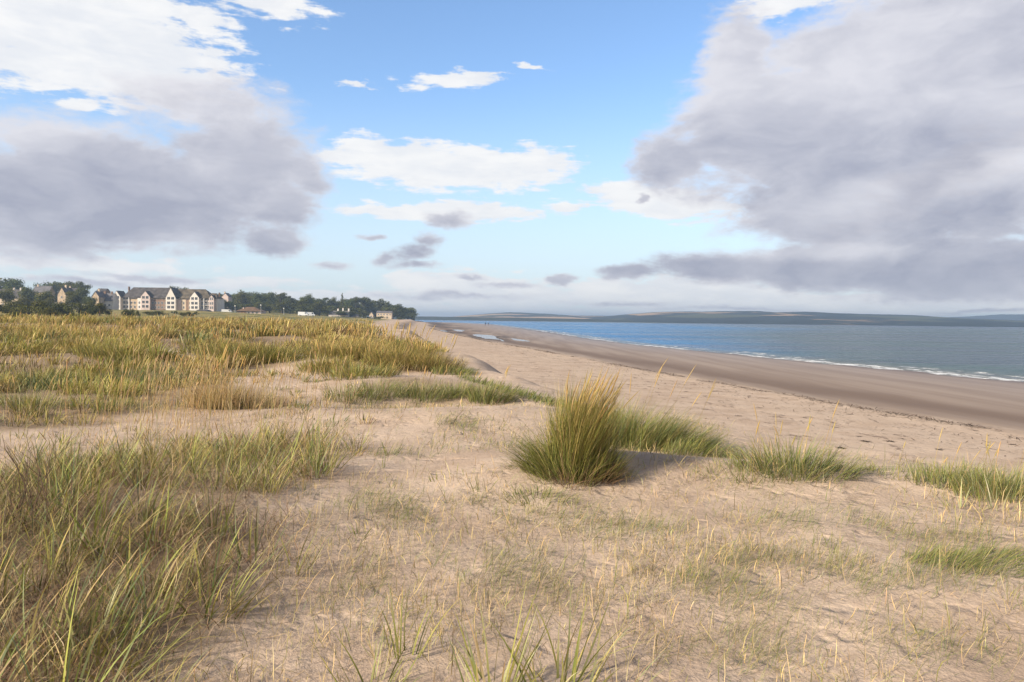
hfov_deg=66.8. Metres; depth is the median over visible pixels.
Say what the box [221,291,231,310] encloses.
house
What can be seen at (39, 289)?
house
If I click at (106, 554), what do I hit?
grass tuft
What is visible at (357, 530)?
grass sprig
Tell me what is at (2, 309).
gorse bush
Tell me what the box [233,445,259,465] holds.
grass tuft
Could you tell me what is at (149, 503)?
grass tuft
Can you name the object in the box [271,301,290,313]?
pine tree
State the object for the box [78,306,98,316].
gorse bush
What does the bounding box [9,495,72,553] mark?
grass tuft
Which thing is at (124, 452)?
grass tuft
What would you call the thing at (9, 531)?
grass tuft
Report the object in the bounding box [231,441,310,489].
grass tuft
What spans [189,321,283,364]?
marram tussock
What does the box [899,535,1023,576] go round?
marram tussock
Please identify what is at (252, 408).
path grass
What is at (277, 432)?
grass tuft
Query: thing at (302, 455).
grass tuft
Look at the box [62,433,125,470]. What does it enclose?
grass tuft
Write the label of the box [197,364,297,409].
marram tussock
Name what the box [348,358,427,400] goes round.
marram tussock
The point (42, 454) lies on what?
grass tuft
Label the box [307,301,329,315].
pine tree
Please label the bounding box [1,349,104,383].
marram tussock
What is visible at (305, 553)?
grass sprig
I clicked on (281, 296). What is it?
pine tree
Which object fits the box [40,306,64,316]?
gorse bush
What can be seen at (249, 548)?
grass sprig
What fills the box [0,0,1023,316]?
sky
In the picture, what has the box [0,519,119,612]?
grass tuft
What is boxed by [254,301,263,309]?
broadleaf tree
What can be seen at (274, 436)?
grass tuft
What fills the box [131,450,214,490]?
grass tuft
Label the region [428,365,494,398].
marram tussock
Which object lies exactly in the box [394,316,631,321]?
hills
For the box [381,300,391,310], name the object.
broadleaf tree
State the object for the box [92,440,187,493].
grass tuft
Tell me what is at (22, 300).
gorse bush
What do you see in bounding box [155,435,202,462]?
grass tuft
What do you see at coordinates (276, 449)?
grass tuft
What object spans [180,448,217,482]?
grass tuft
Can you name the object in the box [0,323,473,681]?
dead grass
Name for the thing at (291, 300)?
pine tree
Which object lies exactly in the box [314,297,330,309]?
pine tree
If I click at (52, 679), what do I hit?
grass tuft
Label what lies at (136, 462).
grass tuft
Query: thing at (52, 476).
grass tuft
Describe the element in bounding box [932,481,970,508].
grass sprig
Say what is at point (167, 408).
flowering grass
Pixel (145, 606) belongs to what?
grass tuft
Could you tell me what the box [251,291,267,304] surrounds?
broadleaf tree
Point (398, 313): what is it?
pine tree
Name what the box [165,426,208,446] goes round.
grass tuft
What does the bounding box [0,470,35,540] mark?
grass tuft
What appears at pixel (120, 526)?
grass tuft
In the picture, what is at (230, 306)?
broadleaf tree
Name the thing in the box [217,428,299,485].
grass tuft
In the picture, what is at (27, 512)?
grass tuft
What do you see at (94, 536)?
grass tuft
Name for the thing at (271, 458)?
grass tuft
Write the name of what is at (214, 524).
grass tuft
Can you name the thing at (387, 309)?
broadleaf tree
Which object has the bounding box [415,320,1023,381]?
water
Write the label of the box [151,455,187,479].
grass tuft
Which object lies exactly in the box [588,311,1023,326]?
hills
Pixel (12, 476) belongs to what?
grass tuft
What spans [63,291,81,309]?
broadleaf tree
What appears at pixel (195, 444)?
grass tuft
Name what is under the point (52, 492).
grass tuft
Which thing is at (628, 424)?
marram tussock
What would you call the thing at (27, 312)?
gorse bush
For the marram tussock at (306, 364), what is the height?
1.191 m
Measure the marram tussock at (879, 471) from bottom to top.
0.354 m
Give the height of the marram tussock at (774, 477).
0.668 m
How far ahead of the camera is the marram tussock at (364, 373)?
18.39 m
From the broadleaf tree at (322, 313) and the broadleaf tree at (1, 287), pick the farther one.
the broadleaf tree at (322, 313)
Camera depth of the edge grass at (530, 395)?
16.59 m
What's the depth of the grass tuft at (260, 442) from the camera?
8.99 m
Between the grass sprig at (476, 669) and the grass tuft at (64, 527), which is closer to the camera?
the grass sprig at (476, 669)
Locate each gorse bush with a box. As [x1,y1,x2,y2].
[0,305,10,311]
[0,311,21,317]
[1,300,25,313]
[11,295,36,308]
[16,299,53,314]
[17,310,31,314]
[39,296,61,305]
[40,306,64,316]
[51,301,74,314]
[61,301,98,312]
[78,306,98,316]
[92,302,112,315]
[123,308,134,316]
[143,311,168,314]
[178,312,192,315]
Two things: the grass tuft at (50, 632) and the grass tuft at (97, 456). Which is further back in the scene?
the grass tuft at (97, 456)
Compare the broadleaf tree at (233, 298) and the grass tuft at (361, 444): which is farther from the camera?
the broadleaf tree at (233, 298)
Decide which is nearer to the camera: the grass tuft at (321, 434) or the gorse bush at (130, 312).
the grass tuft at (321, 434)
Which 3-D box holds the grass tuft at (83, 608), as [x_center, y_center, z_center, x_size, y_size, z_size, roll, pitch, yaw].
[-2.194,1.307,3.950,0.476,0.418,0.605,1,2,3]
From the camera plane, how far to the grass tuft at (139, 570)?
4.51 m
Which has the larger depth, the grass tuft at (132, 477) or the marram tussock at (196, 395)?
the marram tussock at (196, 395)
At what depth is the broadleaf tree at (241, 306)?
538.59 m
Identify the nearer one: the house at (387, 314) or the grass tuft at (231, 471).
the grass tuft at (231, 471)
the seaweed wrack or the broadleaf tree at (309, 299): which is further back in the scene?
the broadleaf tree at (309, 299)
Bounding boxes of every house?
[0,287,22,304]
[33,284,55,302]
[57,284,70,304]
[91,288,105,304]
[96,288,110,292]
[104,291,118,309]
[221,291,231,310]
[328,308,349,316]
[350,314,358,317]
[376,311,392,318]
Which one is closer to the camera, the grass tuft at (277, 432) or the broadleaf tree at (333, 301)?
the grass tuft at (277, 432)
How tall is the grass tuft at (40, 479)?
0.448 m
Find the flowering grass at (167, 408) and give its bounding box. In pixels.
[0,311,442,500]
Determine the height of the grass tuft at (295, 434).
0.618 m
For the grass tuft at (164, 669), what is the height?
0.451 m
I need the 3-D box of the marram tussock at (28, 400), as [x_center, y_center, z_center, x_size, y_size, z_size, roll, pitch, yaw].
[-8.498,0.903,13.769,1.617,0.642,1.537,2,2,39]
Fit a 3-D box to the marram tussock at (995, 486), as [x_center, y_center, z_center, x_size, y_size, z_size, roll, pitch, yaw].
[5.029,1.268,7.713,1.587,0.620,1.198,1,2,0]
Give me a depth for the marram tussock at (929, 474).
8.10 m
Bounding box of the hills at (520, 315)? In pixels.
[455,312,603,318]
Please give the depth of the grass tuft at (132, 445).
8.00 m
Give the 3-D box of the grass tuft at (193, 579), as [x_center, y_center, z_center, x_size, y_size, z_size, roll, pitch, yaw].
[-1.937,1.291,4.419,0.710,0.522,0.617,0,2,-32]
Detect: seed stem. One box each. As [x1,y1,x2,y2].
[753,403,760,455]
[819,399,839,472]
[993,441,1000,493]
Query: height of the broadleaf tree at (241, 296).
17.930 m
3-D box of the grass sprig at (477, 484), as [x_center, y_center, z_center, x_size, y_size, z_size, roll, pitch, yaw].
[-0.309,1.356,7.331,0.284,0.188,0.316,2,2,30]
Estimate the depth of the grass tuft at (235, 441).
8.67 m
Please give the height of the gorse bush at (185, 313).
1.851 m
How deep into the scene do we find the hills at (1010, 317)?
3565.00 m
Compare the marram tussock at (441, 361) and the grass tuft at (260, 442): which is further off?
the marram tussock at (441, 361)
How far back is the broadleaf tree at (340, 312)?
557.18 m
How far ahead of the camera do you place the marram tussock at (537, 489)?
7.16 m
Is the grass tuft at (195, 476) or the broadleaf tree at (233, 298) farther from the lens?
the broadleaf tree at (233, 298)
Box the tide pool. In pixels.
[474,334,503,340]
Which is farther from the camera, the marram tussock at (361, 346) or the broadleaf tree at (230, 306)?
the broadleaf tree at (230, 306)
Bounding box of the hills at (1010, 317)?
[948,314,1023,319]
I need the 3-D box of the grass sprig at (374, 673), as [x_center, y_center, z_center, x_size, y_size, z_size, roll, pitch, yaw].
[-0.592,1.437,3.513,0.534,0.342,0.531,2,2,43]
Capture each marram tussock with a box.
[0,374,79,409]
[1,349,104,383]
[41,323,127,349]
[68,323,170,358]
[88,395,161,411]
[98,350,197,382]
[164,339,259,409]
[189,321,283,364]
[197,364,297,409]
[223,323,311,364]
[291,338,352,372]
[300,320,375,359]
[314,342,400,379]
[316,364,387,403]
[333,319,402,361]
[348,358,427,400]
[361,322,439,370]
[392,365,463,402]
[397,333,469,370]
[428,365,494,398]
[429,357,480,374]
[463,365,525,404]
[493,365,649,495]
[493,479,581,507]
[604,357,710,448]
[620,379,737,451]
[662,432,754,457]
[689,421,822,487]
[718,413,882,482]
[811,453,887,475]
[861,441,978,480]
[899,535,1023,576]
[904,441,1023,492]
[936,438,1023,502]
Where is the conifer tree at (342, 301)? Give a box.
[339,293,344,307]
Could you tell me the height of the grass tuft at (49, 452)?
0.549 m
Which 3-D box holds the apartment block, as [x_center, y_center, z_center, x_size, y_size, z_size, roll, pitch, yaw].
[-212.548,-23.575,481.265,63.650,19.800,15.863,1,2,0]
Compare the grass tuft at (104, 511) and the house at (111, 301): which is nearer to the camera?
the grass tuft at (104, 511)
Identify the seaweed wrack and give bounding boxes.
[422,328,1021,462]
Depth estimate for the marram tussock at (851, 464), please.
8.56 m
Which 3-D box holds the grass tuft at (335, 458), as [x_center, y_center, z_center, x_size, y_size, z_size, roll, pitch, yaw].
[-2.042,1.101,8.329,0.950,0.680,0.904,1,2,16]
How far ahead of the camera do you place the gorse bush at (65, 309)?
213.85 m
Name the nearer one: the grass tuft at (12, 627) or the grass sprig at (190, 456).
the grass tuft at (12, 627)
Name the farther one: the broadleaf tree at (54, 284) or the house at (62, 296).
the broadleaf tree at (54, 284)
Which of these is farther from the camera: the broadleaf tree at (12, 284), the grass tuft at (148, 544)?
the broadleaf tree at (12, 284)
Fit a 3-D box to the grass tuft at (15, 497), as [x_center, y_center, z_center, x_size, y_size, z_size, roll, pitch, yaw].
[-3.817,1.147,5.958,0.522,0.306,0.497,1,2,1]
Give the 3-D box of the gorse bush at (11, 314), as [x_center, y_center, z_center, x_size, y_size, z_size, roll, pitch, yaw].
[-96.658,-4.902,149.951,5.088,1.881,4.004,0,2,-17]
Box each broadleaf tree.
[0,278,20,288]
[0,278,24,288]
[0,288,16,303]
[17,287,40,301]
[34,291,55,301]
[40,280,61,302]
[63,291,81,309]
[73,287,89,305]
[81,296,98,304]
[226,301,232,309]
[230,294,236,303]
[232,303,240,311]
[233,290,251,303]
[239,304,253,308]
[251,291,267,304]
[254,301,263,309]
[263,292,278,304]
[264,304,277,312]
[299,293,314,303]
[320,309,333,315]
[326,297,337,306]
[335,311,350,314]
[343,299,354,309]
[363,306,376,314]
[364,300,374,311]
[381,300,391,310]
[381,307,395,310]
[400,312,419,318]
[407,307,414,319]
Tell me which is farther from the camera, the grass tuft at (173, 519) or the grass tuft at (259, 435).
the grass tuft at (259, 435)
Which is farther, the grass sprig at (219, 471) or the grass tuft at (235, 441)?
the grass tuft at (235, 441)
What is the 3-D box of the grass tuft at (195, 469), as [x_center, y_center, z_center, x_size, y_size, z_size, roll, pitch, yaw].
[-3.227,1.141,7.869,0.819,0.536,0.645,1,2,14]
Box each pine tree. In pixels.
[58,281,78,287]
[73,281,92,293]
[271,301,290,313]
[275,292,287,312]
[288,296,298,312]
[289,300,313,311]
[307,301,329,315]
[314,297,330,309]
[346,305,356,311]
[349,297,361,306]
[355,303,368,315]
[357,311,368,317]
[361,297,370,311]
[372,299,385,308]
[393,310,407,317]
[394,303,404,309]
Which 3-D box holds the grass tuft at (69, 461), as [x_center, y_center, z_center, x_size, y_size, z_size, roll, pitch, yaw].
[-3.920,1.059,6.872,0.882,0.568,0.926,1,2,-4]
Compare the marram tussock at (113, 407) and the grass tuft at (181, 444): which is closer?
the grass tuft at (181, 444)
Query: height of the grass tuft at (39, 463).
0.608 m
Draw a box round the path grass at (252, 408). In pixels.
[0,364,375,463]
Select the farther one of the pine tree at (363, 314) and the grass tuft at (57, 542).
the pine tree at (363, 314)
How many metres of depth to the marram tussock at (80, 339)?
32.20 m
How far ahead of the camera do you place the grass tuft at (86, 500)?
5.95 m
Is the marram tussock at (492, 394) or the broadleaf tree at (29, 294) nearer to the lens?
the marram tussock at (492, 394)
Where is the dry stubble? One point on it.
(460, 536)
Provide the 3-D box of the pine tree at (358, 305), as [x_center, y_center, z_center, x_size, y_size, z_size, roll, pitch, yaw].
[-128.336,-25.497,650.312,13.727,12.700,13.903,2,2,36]
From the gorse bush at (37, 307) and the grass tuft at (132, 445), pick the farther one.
the gorse bush at (37, 307)
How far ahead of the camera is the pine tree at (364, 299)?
669.27 m
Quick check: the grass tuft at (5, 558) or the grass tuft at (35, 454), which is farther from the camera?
the grass tuft at (35, 454)
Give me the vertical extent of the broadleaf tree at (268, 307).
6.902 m
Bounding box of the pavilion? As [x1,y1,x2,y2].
[237,307,265,313]
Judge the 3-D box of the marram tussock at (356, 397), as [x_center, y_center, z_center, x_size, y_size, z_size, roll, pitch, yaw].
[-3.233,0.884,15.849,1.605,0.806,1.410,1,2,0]
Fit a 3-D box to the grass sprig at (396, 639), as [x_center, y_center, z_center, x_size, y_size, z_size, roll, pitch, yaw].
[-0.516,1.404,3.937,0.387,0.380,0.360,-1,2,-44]
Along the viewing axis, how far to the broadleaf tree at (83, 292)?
418.12 m
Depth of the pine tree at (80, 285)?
517.96 m
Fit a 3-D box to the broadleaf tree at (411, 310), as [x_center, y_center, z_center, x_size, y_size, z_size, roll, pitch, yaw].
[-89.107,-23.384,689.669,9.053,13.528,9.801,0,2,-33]
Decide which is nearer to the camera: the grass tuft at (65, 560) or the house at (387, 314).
the grass tuft at (65, 560)
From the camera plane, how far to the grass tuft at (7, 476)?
6.24 m
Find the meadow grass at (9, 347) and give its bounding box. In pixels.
[0,311,453,426]
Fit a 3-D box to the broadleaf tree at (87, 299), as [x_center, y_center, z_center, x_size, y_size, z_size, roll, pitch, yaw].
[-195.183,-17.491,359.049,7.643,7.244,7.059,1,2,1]
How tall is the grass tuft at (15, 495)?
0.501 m
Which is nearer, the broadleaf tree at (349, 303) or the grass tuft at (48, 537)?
the grass tuft at (48, 537)
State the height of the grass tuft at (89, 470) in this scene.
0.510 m
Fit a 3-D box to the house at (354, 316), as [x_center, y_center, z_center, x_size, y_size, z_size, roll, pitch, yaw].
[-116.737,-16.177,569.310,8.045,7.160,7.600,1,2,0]
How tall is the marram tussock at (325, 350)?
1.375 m
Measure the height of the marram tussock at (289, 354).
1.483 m
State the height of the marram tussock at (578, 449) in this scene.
1.376 m
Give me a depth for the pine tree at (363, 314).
557.53 m
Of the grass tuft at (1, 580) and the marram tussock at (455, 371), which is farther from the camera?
the marram tussock at (455, 371)
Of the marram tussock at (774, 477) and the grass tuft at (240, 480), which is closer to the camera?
the grass tuft at (240, 480)
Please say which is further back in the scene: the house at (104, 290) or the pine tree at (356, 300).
the pine tree at (356, 300)
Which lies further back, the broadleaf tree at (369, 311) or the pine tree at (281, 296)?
the broadleaf tree at (369, 311)
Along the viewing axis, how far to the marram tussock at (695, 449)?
9.50 m
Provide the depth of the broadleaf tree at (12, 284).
498.28 m
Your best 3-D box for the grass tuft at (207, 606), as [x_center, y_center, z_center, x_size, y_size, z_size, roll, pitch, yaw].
[-1.627,1.325,4.187,0.860,0.494,0.971,0,2,-11]
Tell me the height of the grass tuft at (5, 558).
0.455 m
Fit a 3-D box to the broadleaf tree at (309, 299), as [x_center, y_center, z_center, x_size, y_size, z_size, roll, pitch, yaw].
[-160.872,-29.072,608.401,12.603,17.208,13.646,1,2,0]
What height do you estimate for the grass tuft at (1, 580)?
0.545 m
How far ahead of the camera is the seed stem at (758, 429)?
8.28 m
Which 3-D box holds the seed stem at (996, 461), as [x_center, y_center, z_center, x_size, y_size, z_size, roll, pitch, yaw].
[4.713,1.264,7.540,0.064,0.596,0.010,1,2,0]
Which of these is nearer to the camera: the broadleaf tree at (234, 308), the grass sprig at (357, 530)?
the grass sprig at (357, 530)
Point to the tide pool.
(487, 336)
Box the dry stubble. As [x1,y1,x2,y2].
[0,386,1023,681]
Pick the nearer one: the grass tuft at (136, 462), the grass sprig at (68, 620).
the grass sprig at (68, 620)
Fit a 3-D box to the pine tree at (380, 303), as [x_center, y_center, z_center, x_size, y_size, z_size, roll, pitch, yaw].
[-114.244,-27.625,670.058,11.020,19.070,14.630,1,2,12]
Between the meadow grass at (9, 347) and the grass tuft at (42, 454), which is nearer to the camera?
the grass tuft at (42, 454)
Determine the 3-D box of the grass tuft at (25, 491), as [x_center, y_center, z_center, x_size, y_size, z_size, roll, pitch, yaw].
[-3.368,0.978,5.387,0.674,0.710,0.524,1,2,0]
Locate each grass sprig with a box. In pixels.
[33,570,154,656]
[158,432,214,470]
[191,451,251,493]
[199,499,301,567]
[266,520,334,575]
[309,629,425,681]
[345,522,375,536]
[377,578,455,662]
[446,581,558,681]
[467,475,496,494]
[487,575,662,681]
[577,631,669,681]
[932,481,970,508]
[966,478,1022,511]
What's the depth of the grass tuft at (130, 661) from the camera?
3.60 m
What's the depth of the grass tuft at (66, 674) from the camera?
3.30 m
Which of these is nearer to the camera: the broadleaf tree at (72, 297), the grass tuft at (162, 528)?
the grass tuft at (162, 528)
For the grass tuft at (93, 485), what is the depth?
6.31 m
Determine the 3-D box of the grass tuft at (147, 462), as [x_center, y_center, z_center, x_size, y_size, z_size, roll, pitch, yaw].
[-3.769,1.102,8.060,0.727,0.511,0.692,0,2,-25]
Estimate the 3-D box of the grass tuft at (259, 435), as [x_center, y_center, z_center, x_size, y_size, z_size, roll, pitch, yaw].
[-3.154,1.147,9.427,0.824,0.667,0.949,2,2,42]
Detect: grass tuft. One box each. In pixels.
[0,432,82,534]
[0,434,86,479]
[0,441,70,482]
[0,446,48,502]
[0,458,44,511]
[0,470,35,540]
[0,470,42,512]
[0,475,42,508]
[0,497,78,605]
[0,505,36,552]
[0,511,73,576]
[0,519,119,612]
[0,548,44,627]
[0,551,144,681]
[0,577,201,681]
[0,579,57,659]
[0,591,77,681]
[0,623,109,681]
[1,425,84,486]
[1,425,110,510]
[1,431,72,472]
[1,448,88,496]
[1,459,23,484]
[1,473,75,532]
[2,468,173,563]
[3,548,206,669]
[4,469,130,566]
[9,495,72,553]
[10,433,85,464]
[10,462,120,521]
[14,494,92,539]
[15,562,126,638]
[17,425,139,500]
[18,431,113,486]
[20,447,111,479]
[26,531,96,586]
[27,450,91,491]
[37,442,133,493]
[39,577,221,681]
[40,529,153,612]
[45,465,162,529]
[49,428,156,485]
[59,429,155,483]
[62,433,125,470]
[63,520,147,573]
[66,521,220,599]
[68,476,133,512]
[72,456,131,501]
[75,534,241,639]
[79,417,166,469]
[80,436,115,461]
[80,487,220,566]
[81,641,204,681]
[90,436,150,467]
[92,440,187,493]
[93,503,146,536]
[99,441,199,480]
[109,455,206,536]
[110,478,226,544]
[120,424,184,460]
[120,523,226,607]
[122,446,154,474]
[123,425,180,468]
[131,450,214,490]
[137,527,290,644]
[142,493,206,530]
[143,420,228,467]
[147,516,255,584]
[150,456,263,543]
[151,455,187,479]
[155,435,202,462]
[161,429,192,455]
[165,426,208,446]
[171,432,234,474]
[177,429,210,451]
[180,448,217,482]
[181,437,216,455]
[186,424,263,463]
[195,427,252,468]
[199,421,267,455]
[200,451,256,485]
[215,443,256,477]
[216,453,264,490]
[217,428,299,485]
[227,410,283,453]
[227,424,290,459]
[229,430,318,479]
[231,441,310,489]
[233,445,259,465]
[237,432,301,472]
[242,461,306,494]
[243,426,309,464]
[249,416,294,450]
[255,416,301,445]
[265,431,327,467]
[267,410,330,448]
[277,411,356,479]
[284,419,371,472]
[295,423,339,459]
[299,406,353,450]
[338,428,374,451]
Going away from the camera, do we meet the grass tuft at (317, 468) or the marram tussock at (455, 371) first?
the grass tuft at (317, 468)
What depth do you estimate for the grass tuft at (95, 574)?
4.42 m
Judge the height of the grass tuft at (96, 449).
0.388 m
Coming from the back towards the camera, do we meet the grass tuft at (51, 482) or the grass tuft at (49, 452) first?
the grass tuft at (49, 452)
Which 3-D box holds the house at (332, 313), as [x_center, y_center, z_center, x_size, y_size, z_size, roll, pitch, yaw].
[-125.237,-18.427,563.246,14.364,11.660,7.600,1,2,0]
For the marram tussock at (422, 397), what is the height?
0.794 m
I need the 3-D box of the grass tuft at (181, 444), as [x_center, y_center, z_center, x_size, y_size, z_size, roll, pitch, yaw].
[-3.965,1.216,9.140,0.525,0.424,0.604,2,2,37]
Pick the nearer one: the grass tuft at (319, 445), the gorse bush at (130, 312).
the grass tuft at (319, 445)
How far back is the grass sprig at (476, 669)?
3.56 m
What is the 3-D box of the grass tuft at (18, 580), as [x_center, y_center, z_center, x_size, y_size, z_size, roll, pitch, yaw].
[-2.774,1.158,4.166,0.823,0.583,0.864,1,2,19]
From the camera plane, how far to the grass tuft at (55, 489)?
5.74 m
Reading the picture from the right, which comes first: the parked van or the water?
the water
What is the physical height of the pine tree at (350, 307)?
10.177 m
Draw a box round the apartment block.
[115,287,224,310]
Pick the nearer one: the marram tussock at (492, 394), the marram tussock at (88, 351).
the marram tussock at (492, 394)
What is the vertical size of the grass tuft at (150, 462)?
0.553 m
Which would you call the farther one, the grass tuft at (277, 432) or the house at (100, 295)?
the house at (100, 295)
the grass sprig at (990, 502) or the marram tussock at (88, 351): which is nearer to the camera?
the grass sprig at (990, 502)
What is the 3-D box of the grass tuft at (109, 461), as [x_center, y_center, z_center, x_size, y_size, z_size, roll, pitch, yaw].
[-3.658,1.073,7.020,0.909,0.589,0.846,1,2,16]
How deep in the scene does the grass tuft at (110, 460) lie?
7.29 m
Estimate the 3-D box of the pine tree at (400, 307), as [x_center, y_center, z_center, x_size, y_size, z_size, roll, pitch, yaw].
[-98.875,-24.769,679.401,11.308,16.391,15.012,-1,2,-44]
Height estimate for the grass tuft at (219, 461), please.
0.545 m
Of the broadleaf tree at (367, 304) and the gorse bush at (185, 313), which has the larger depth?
the broadleaf tree at (367, 304)
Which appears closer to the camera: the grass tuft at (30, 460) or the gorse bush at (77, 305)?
the grass tuft at (30, 460)
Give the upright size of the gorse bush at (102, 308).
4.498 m
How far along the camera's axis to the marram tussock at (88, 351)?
26.25 m
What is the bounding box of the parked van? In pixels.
[298,312,308,315]
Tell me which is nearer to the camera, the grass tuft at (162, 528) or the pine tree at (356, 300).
the grass tuft at (162, 528)
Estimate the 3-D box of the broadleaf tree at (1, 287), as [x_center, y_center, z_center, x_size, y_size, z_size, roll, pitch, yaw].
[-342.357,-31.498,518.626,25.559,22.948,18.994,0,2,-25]
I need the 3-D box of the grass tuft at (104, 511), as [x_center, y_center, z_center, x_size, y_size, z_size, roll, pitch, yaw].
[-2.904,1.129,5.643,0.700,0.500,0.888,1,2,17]
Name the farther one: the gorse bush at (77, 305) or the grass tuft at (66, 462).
the gorse bush at (77, 305)
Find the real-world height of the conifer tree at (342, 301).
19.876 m
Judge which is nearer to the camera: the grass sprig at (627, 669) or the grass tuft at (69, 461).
the grass sprig at (627, 669)
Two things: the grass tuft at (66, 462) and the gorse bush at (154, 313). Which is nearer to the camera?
the grass tuft at (66, 462)
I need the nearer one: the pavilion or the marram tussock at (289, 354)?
the marram tussock at (289, 354)
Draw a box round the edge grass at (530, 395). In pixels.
[451,370,636,422]
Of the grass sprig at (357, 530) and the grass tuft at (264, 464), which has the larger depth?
the grass tuft at (264, 464)
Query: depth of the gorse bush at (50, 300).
328.19 m
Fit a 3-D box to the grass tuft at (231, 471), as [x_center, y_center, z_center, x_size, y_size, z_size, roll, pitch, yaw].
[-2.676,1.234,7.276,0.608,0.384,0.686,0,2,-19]
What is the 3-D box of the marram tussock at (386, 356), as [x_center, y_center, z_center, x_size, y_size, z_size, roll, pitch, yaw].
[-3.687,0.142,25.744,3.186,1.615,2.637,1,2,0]

